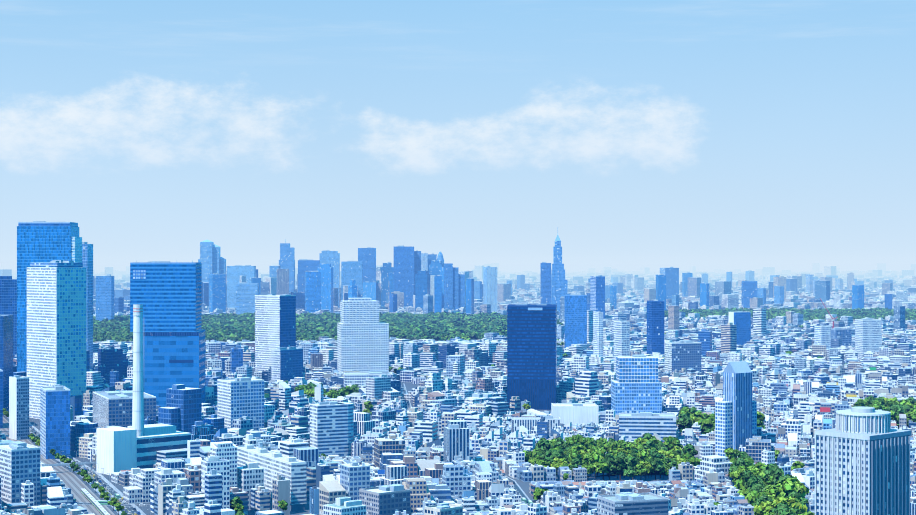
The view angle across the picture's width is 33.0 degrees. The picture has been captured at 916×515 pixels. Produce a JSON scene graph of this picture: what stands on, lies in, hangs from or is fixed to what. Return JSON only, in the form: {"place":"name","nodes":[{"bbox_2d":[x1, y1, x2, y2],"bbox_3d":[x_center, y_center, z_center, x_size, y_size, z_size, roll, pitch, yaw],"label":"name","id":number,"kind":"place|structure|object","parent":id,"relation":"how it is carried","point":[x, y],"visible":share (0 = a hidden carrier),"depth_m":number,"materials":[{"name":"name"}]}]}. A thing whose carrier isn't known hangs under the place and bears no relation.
{"place":"outdoors","nodes":[
{"label":"outdoors","id":0,"kind":"place"},
{"bbox_2d":[27,260,85,418],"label":"skyscraper","id":1,"kind":"structure","parent":0,"point":[56,321],"depth_m":1767.13,"materials":[{"name":"white concrete"}]},
{"bbox_2d":[0,261,915,514],"bbox_3d":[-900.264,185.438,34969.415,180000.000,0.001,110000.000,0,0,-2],"label":"ground","id":2,"kind":"structure","parent":0,"point":[522,266],"depth_m":31850.55,"materials":[{"name":"grey concrete"}]},
{"bbox_2d":[0,369,2,428],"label":"building","id":3,"kind":"structure","parent":2,"relation":"on","point":[1,398],"depth_m":1676.17,"materials":[{"name":"blue glass"}]},
{"bbox_2d":[0,315,12,414],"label":"glass block","id":4,"kind":"structure","parent":2,"relation":"on","point":[6,344],"depth_m":1831.01,"materials":[{"name":"blue glass"}]},
{"bbox_2d":[0,276,16,358],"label":"skyscraper","id":5,"kind":"structure","parent":2,"relation":"on","point":[8,295],"depth_m":2315.06,"materials":[{"name":"blue glass"}]},
{"bbox_2d":[9,375,28,439],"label":"high-rise building","id":6,"kind":"structure","parent":2,"relation":"on","point":[18,407],"depth_m":1574.48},
{"bbox_2d":[0,441,39,506],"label":"block","id":7,"kind":"structure","parent":2,"relation":"on","point":[19,462],"depth_m":1130.69,"materials":[{"name":"white concrete"}]},
{"bbox_2d":[17,221,81,371],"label":"skyscraper","id":8,"kind":"structure","parent":2,"relation":"on","point":[42,242],"depth_m":2036.82,"materials":[{"name":"blue glass"}]},
{"bbox_2d":[40,384,69,458],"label":"high-rise building","id":9,"kind":"structure","parent":2,"relation":"on","point":[55,417],"depth_m":1426.18,"materials":[{"name":"blue glass"}]},
{"bbox_2d":[41,461,95,471],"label":"footbridge","id":10,"kind":"object","parent":2,"relation":"on","point":[67,464],"visible":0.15,"depth_m":1334.44,"materials":[{"name":"grey concrete"}]},
{"bbox_2d":[82,242,92,370],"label":"skyscraper","id":11,"kind":"structure","parent":2,"relation":"on","point":[87,255],"depth_m":2241.93,"materials":[{"name":"blue glass"}]},
{"bbox_2d":[96,274,113,320],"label":"tower","id":12,"kind":"structure","parent":2,"relation":"on","point":[104,297],"depth_m":4057.56,"materials":[{"name":"blue glass"}]},
{"bbox_2d":[93,390,155,427],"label":"office building","id":13,"kind":"structure","parent":2,"relation":"on","point":[112,408],"depth_m":1487.06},
{"bbox_2d":[96,304,190,474],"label":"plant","id":14,"kind":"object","parent":2,"relation":"on","point":[138,443],"visible":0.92,"depth_m":1341.46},
{"bbox_2d":[130,260,204,406],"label":"blue glass block","id":15,"kind":"structure","parent":2,"relation":"on","point":[167,295],"depth_m":1673.21,"materials":[{"name":"blue glass"}]},
{"bbox_2d":[200,240,225,282],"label":"skyscraper","id":16,"kind":"structure","parent":2,"relation":"on","point":[212,260],"depth_m":5608.92,"materials":[{"name":"blue glass"}]},
{"bbox_2d":[209,273,225,312],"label":"skyscraper","id":17,"kind":"structure","parent":2,"relation":"on","point":[217,290],"depth_m":4870.65,"materials":[{"name":"blue glass"}]},
{"bbox_2d":[217,377,263,430],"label":"grid office","id":18,"kind":"structure","parent":2,"relation":"on","point":[237,398],"depth_m":1587.25,"materials":[{"name":"white concrete"}]},
{"bbox_2d":[227,265,255,307],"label":"skyscraper","id":19,"kind":"structure","parent":2,"relation":"on","point":[235,273],"depth_m":5362.12,"materials":[{"name":"blue glass"}]},
{"bbox_2d":[236,282,258,313],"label":"building","id":20,"kind":"structure","parent":2,"relation":"on","point":[246,292],"depth_m":4665.54,"materials":[{"name":"blue glass"}]},
{"bbox_2d":[251,277,260,294],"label":"skyscraper","id":21,"kind":"structure","parent":2,"relation":"on","point":[255,280],"depth_m":4979.14,"materials":[{"name":"blue glass"}]},
{"bbox_2d":[237,444,306,510],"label":"white slab apartments","id":22,"kind":"structure","parent":2,"relation":"on","point":[293,470],"depth_m":1148.80,"materials":[{"name":"white concrete"}]},
{"bbox_2d":[255,294,295,371],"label":"building","id":23,"kind":"structure","parent":2,"relation":"on","point":[275,321],"depth_m":2290.67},
{"bbox_2d":[269,239,294,291],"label":"skyscraper","id":24,"kind":"structure","parent":2,"relation":"on","point":[287,257],"depth_m":5616.88,"materials":[{"name":"blue glass"}]},
{"bbox_2d":[271,347,302,381],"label":"office building","id":25,"kind":"structure","parent":2,"relation":"on","point":[286,363],"depth_m":2236.41,"materials":[{"name":"blue glass"}]},
{"bbox_2d":[298,259,319,291],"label":"skyscraper","id":26,"kind":"structure","parent":2,"relation":"on","point":[304,265],"depth_m":5268.85,"materials":[{"name":"blue glass"}]},
{"bbox_2d":[305,271,320,312],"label":"skyscraper","id":27,"kind":"structure","parent":2,"relation":"on","point":[312,291],"depth_m":4882.85,"materials":[{"name":"blue glass"}]},
{"bbox_2d":[318,263,332,311],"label":"skyscraper","id":28,"kind":"structure","parent":2,"relation":"on","point":[325,270],"depth_m":4987.04,"materials":[{"name":"blue glass"}]},
{"bbox_2d":[319,250,339,307],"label":"skyscraper","id":29,"kind":"structure","parent":2,"relation":"on","point":[332,258],"depth_m":5421.41,"materials":[{"name":"blue glass"}]},
{"bbox_2d":[310,401,353,456],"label":"office building","id":30,"kind":"structure","parent":2,"relation":"on","point":[331,427],"depth_m":1436.52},
{"bbox_2d":[341,261,362,300],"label":"skyscraper","id":31,"kind":"structure","parent":2,"relation":"on","point":[351,270],"depth_m":5173.37,"materials":[{"name":"blue glass"}]},
{"bbox_2d":[348,280,356,297],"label":"skyscraper","id":32,"kind":"structure","parent":2,"relation":"on","point":[352,290],"depth_m":4662.62,"materials":[{"name":"blue glass"}]},
{"bbox_2d":[337,298,388,372],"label":"building","id":33,"kind":"structure","parent":2,"relation":"on","point":[362,338],"depth_m":2330.36,"materials":[{"name":"white concrete"}]},
{"bbox_2d":[358,247,375,281],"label":"skyscraper","id":34,"kind":"structure","parent":2,"relation":"on","point":[367,256],"depth_m":5524.39,"materials":[{"name":"blue glass"}]},
{"bbox_2d":[344,370,391,387],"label":"low-rise building","id":35,"kind":"structure","parent":2,"relation":"on","point":[358,378],"depth_m":1978.02,"materials":[{"name":"white concrete"}]},
{"bbox_2d":[363,281,377,300],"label":"skyscraper","id":36,"kind":"structure","parent":2,"relation":"on","point":[370,289],"depth_m":5515.64,"materials":[{"name":"blue glass"}]},
{"bbox_2d":[359,484,409,514],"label":"office building","id":37,"kind":"structure","parent":2,"relation":"on","point":[387,499],"depth_m":1039.27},
{"bbox_2d":[381,262,391,305],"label":"skyscraper","id":38,"kind":"structure","parent":2,"relation":"on","point":[386,269],"depth_m":5409.56,"materials":[{"name":"blue glass"}]},
{"bbox_2d":[389,267,393,293],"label":"skyscraper","id":39,"kind":"structure","parent":2,"relation":"on","point":[391,282],"depth_m":5296.35,"materials":[{"name":"blue glass"}]},
{"bbox_2d":[394,246,413,306],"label":"skyscraper","id":40,"kind":"structure","parent":2,"relation":"on","point":[404,269],"depth_m":5278.07,"materials":[{"name":"blue glass"}]},
{"bbox_2d":[0,383,812,514],"bbox_3d":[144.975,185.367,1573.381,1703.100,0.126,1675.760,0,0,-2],"label":"road","id":41,"kind":"structure","parent":2,"relation":"on","point":[74,483],"depth_m":1262.22,"materials":[{"name":"grey asphalt"}]},
{"bbox_2d":[7,407,150,514],"bbox_3d":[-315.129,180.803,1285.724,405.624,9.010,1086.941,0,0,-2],"label":"street lamps","id":42,"kind":"object","parent":41,"relation":"on","point":[84,464],"visible":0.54,"depth_m":1292.09,"materials":[{"name":"grey metal"}]},
{"bbox_2d":[81,488,109,514],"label":"train","id":43,"kind":"object","parent":41,"relation":"on","point":[93,501],"visible":1,"depth_m":1151.32,"materials":[{"name":"white metal"}]},
{"bbox_2d":[29,388,813,514],"bbox_3d":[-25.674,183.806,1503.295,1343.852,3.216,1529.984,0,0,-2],"label":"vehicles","id":44,"kind":"object","parent":41,"relation":"on","point":[104,502],"visible":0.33,"depth_m":1185.20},
{"bbox_2d":[414,250,420,294],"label":"skyscraper","id":45,"kind":"structure","parent":2,"relation":"on","point":[417,260],"depth_m":5329.06,"materials":[{"name":"blue glass"}]},
{"bbox_2d":[415,270,429,311],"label":"skyscraper","id":46,"kind":"structure","parent":2,"relation":"on","point":[422,282],"depth_m":4953.16,"materials":[{"name":"blue glass"}]},
{"bbox_2d":[421,253,427,270],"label":"skyscraper","id":47,"kind":"structure","parent":2,"relation":"on","point":[424,261],"depth_m":5429.77,"materials":[{"name":"blue glass"}]},
{"bbox_2d":[428,253,436,272],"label":"skyscraper","id":48,"kind":"structure","parent":2,"relation":"on","point":[432,256],"depth_m":5480.38,"materials":[{"name":"blue glass"}]},
{"bbox_2d":[429,258,443,275],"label":"skyscraper","id":49,"kind":"structure","parent":2,"relation":"on","point":[434,267],"depth_m":5268.54,"materials":[{"name":"blue glass"}]},
{"bbox_2d":[434,275,441,312],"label":"skyscraper","id":50,"kind":"structure","parent":2,"relation":"on","point":[437,293],"depth_m":4582.74,"materials":[{"name":"blue glass"}]},
{"bbox_2d":[437,252,443,263],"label":"skyscraper","id":51,"kind":"structure","parent":2,"relation":"on","point":[440,257],"depth_m":5473.06,"materials":[{"name":"blue glass"}]},
{"bbox_2d":[440,267,443,307],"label":"skyscraper","id":52,"kind":"structure","parent":2,"relation":"on","point":[442,271],"depth_m":5226.30,"materials":[{"name":"blue glass"}]},
{"bbox_2d":[424,503,462,514],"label":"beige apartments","id":53,"kind":"structure","parent":2,"relation":"on","point":[444,509],"depth_m":988.88,"materials":[{"name":"beige concrete"}]},
{"bbox_2d":[444,263,464,309],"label":"stepped block","id":54,"kind":"structure","parent":2,"relation":"on","point":[454,289],"depth_m":4988.38,"materials":[{"name":"blue glass"}]},
{"bbox_2d":[0,263,915,514],"bbox_3d":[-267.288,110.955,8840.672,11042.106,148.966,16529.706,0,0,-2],"label":"city buildings","id":55,"kind":"structure","parent":2,"relation":"on","point":[446,440],"depth_m":1767.44,"materials":[{"name":"white concrete"}]},
{"bbox_2d":[3,307,915,514],"bbox_3d":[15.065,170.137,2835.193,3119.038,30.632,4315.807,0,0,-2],"label":"trees","id":56,"kind":"object","parent":2,"relation":"on","point":[769,489],"visible":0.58,"depth_m":1548.52,"materials":[{"name":"green plant"}]},
{"bbox_2d":[466,278,473,313],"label":"skyscraper","id":57,"kind":"structure","parent":2,"relation":"on","point":[469,295],"depth_m":4789.39,"materials":[{"name":"blue glass"}]},
{"bbox_2d":[474,280,481,298],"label":"tower","id":58,"kind":"structure","parent":2,"relation":"on","point":[477,289],"depth_m":5596.09,"materials":[{"name":"blue glass"}]},
{"bbox_2d":[507,280,511,294],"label":"building","id":59,"kind":"structure","parent":2,"relation":"on","point":[509,281],"depth_m":6791.34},
{"bbox_2d":[512,416,559,433],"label":"building","id":60,"kind":"structure","parent":2,"relation":"on","point":[528,423],"depth_m":1543.89,"materials":[{"name":"white concrete"}]},
{"bbox_2d":[540,262,550,303],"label":"skyscraper","id":61,"kind":"structure","parent":2,"relation":"on","point":[545,282],"depth_m":4890.24,"materials":[{"name":"blue glass"}]},
{"bbox_2d":[551,235,569,311],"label":"skyscraper","id":62,"kind":"structure","parent":2,"relation":"on","point":[559,285],"depth_m":4696.25,"materials":[{"name":"blue glass"}]},
{"bbox_2d":[551,403,598,424],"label":"white hall","id":63,"kind":"structure","parent":2,"relation":"on","point":[575,413],"depth_m":1635.09,"materials":[{"name":"white concrete"}]},
{"bbox_2d":[565,294,586,347],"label":"building","id":64,"kind":"structure","parent":2,"relation":"on","point":[575,318],"depth_m":2988.27,"materials":[{"name":"blue glass"}]},
{"bbox_2d":[590,275,604,318],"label":"tower","id":65,"kind":"structure","parent":2,"relation":"on","point":[597,293],"depth_m":4196.12,"materials":[{"name":"blue glass"}]},
{"bbox_2d":[593,311,602,355],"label":"high-rise building","id":66,"kind":"structure","parent":2,"relation":"on","point":[598,333],"depth_m":2589.68,"materials":[{"name":"white concrete"}]},
{"bbox_2d":[605,285,609,298],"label":"tower","id":67,"kind":"structure","parent":2,"relation":"on","point":[607,291],"depth_m":6199.27,"materials":[{"name":"blue glass"}]},
{"bbox_2d":[556,456,668,477],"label":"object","id":68,"kind":"object","parent":2,"relation":"on","point":[646,474],"visible":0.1,"depth_m":1308.85,"materials":[{"name":"green plant"}]},
{"bbox_2d":[610,285,616,308],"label":"tower","id":69,"kind":"structure","parent":2,"relation":"on","point":[613,294],"depth_m":5355.67,"materials":[{"name":"blue glass"}]},
{"bbox_2d":[611,277,617,282],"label":"building","id":70,"kind":"structure","parent":2,"relation":"on","point":[614,279],"depth_m":9512.87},
{"bbox_2d":[614,320,629,371],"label":"white grid tower","id":71,"kind":"structure","parent":2,"relation":"on","point":[621,338],"depth_m":2391.42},
{"bbox_2d":[597,492,667,514],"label":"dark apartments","id":72,"kind":"structure","parent":2,"relation":"on","point":[629,503],"depth_m":993.64,"materials":[{"name":"grey concrete"}]},
{"bbox_2d":[611,355,661,414],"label":"glass office","id":73,"kind":"structure","parent":2,"relation":"on","point":[636,385],"depth_m":1687.48,"materials":[{"name":"blue glass"}]},
{"bbox_2d":[619,412,675,441],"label":"banded office","id":74,"kind":"structure","parent":2,"relation":"on","point":[633,426],"depth_m":1487.05,"materials":[{"name":"white concrete"}]},
{"bbox_2d":[656,273,665,309],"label":"tower","id":75,"kind":"structure","parent":2,"relation":"on","point":[661,287],"depth_m":4831.15,"materials":[{"name":"blue glass"}]},
{"bbox_2d":[660,267,678,298],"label":"tower","id":76,"kind":"structure","parent":2,"relation":"on","point":[672,279],"depth_m":6006.78,"materials":[{"name":"blue glass"}]},
{"bbox_2d":[665,340,700,371],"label":"office building","id":77,"kind":"structure","parent":2,"relation":"on","point":[681,354],"depth_m":2297.99,"materials":[{"name":"blue glass"}]},
{"bbox_2d":[682,272,691,296],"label":"tower","id":78,"kind":"structure","parent":2,"relation":"on","point":[685,276],"depth_m":6392.96,"materials":[{"name":"blue glass"}]},
{"bbox_2d":[700,282,708,307],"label":"tower","id":79,"kind":"structure","parent":2,"relation":"on","point":[704,293],"depth_m":5143.88,"materials":[{"name":"blue glass"}]},
{"bbox_2d":[702,273,707,282],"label":"tower","id":80,"kind":"structure","parent":2,"relation":"on","point":[705,277],"depth_m":8219.34,"materials":[{"name":"blue glass"}]},
{"bbox_2d":[726,271,731,287],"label":"tower","id":81,"kind":"structure","parent":2,"relation":"on","point":[728,276],"depth_m":8320.53,"materials":[{"name":"blue glass"}]},
{"bbox_2d":[715,361,756,456],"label":"gable tower","id":82,"kind":"structure","parent":2,"relation":"on","point":[736,418],"depth_m":1443.25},
{"bbox_2d":[729,311,750,344],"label":"building","id":83,"kind":"structure","parent":2,"relation":"on","point":[741,320],"depth_m":3207.40,"materials":[{"name":"blue glass"}]},
{"bbox_2d":[742,281,756,307],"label":"building","id":84,"kind":"structure","parent":2,"relation":"on","point":[749,289],"depth_m":5209.27,"materials":[{"name":"blue glass"}]},
{"bbox_2d":[746,270,753,280],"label":"building","id":85,"kind":"structure","parent":2,"relation":"on","point":[749,275],"depth_m":8831.60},
{"bbox_2d":[757,287,765,304],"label":"tower","id":86,"kind":"structure","parent":2,"relation":"on","point":[761,292],"depth_m":5417.31,"materials":[{"name":"blue glass"}]},
{"bbox_2d":[770,275,779,281],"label":"building","id":87,"kind":"structure","parent":2,"relation":"on","point":[771,278],"depth_m":8041.89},
{"bbox_2d":[806,274,813,291],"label":"tower","id":88,"kind":"structure","parent":2,"relation":"on","point":[809,282],"depth_m":7333.76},
{"bbox_2d":[820,299,836,327],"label":"tower crane","id":89,"kind":"object","parent":2,"relation":"on","point":[833,320],"visible":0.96,"depth_m":3303.57,"materials":[{"name":"red metal"}]},
{"bbox_2d":[826,275,837,277],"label":"building","id":90,"kind":"structure","parent":2,"relation":"on","point":[834,276],"depth_m":9446.03,"materials":[{"name":"blue"}]},
{"bbox_2d":[835,278,842,289],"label":"building","id":91,"kind":"structure","parent":2,"relation":"on","point":[839,283],"depth_m":8107.47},
{"bbox_2d":[831,328,850,346],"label":"dark block","id":92,"kind":"structure","parent":2,"relation":"on","point":[844,335],"depth_m":3004.30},
{"bbox_2d":[852,285,863,308],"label":"tower","id":93,"kind":"structure","parent":2,"relation":"on","point":[857,296],"depth_m":4931.52,"materials":[{"name":"blue glass"}]},
{"bbox_2d":[855,281,863,284],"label":"building","id":94,"kind":"structure","parent":2,"relation":"on","point":[859,282],"depth_m":7838.63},
{"bbox_2d":[815,407,910,514],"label":"crown tower","id":95,"kind":"structure","parent":2,"relation":"on","point":[862,460],"depth_m":799.51,"materials":[{"name":"beige concrete"}]},
{"bbox_2d":[0,0,915,260],"label":"sky","id":96,"kind":"structure","parent":0,"point":[461,130],"materials":[{"name":"blue"}]},
{"bbox_2d":[483,266,496,311],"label":"skyscraper","id":97,"kind":"structure","parent":0,"point":[489,285],"depth_m":4787.63,"materials":[{"name":"blue glass"}]},
{"bbox_2d":[507,304,556,409],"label":"navy tower","id":98,"kind":"structure","parent":0,"point":[532,353],"depth_m":1884.20,"materials":[{"name":"blue glass"}]},
{"bbox_2d":[647,300,663,353],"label":"dark tower","id":99,"kind":"structure","parent":0,"point":[655,325],"depth_m":2792.47,"materials":[{"name":"blue glass"}]},
{"bbox_2d":[774,286,783,303],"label":"tower","id":100,"kind":"structure","parent":0,"point":[778,294],"depth_m":5621.10,"materials":[{"name":"blue glass"}]},
{"bbox_2d":[814,325,830,348],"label":"white tower","id":101,"kind":"structure","parent":0,"point":[822,334],"depth_m":2902.69,"materials":[{"name":"white concrete"}]},
{"bbox_2d":[855,318,881,359],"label":"building","id":102,"kind":"structure","parent":0,"point":[868,334],"depth_m":2803.43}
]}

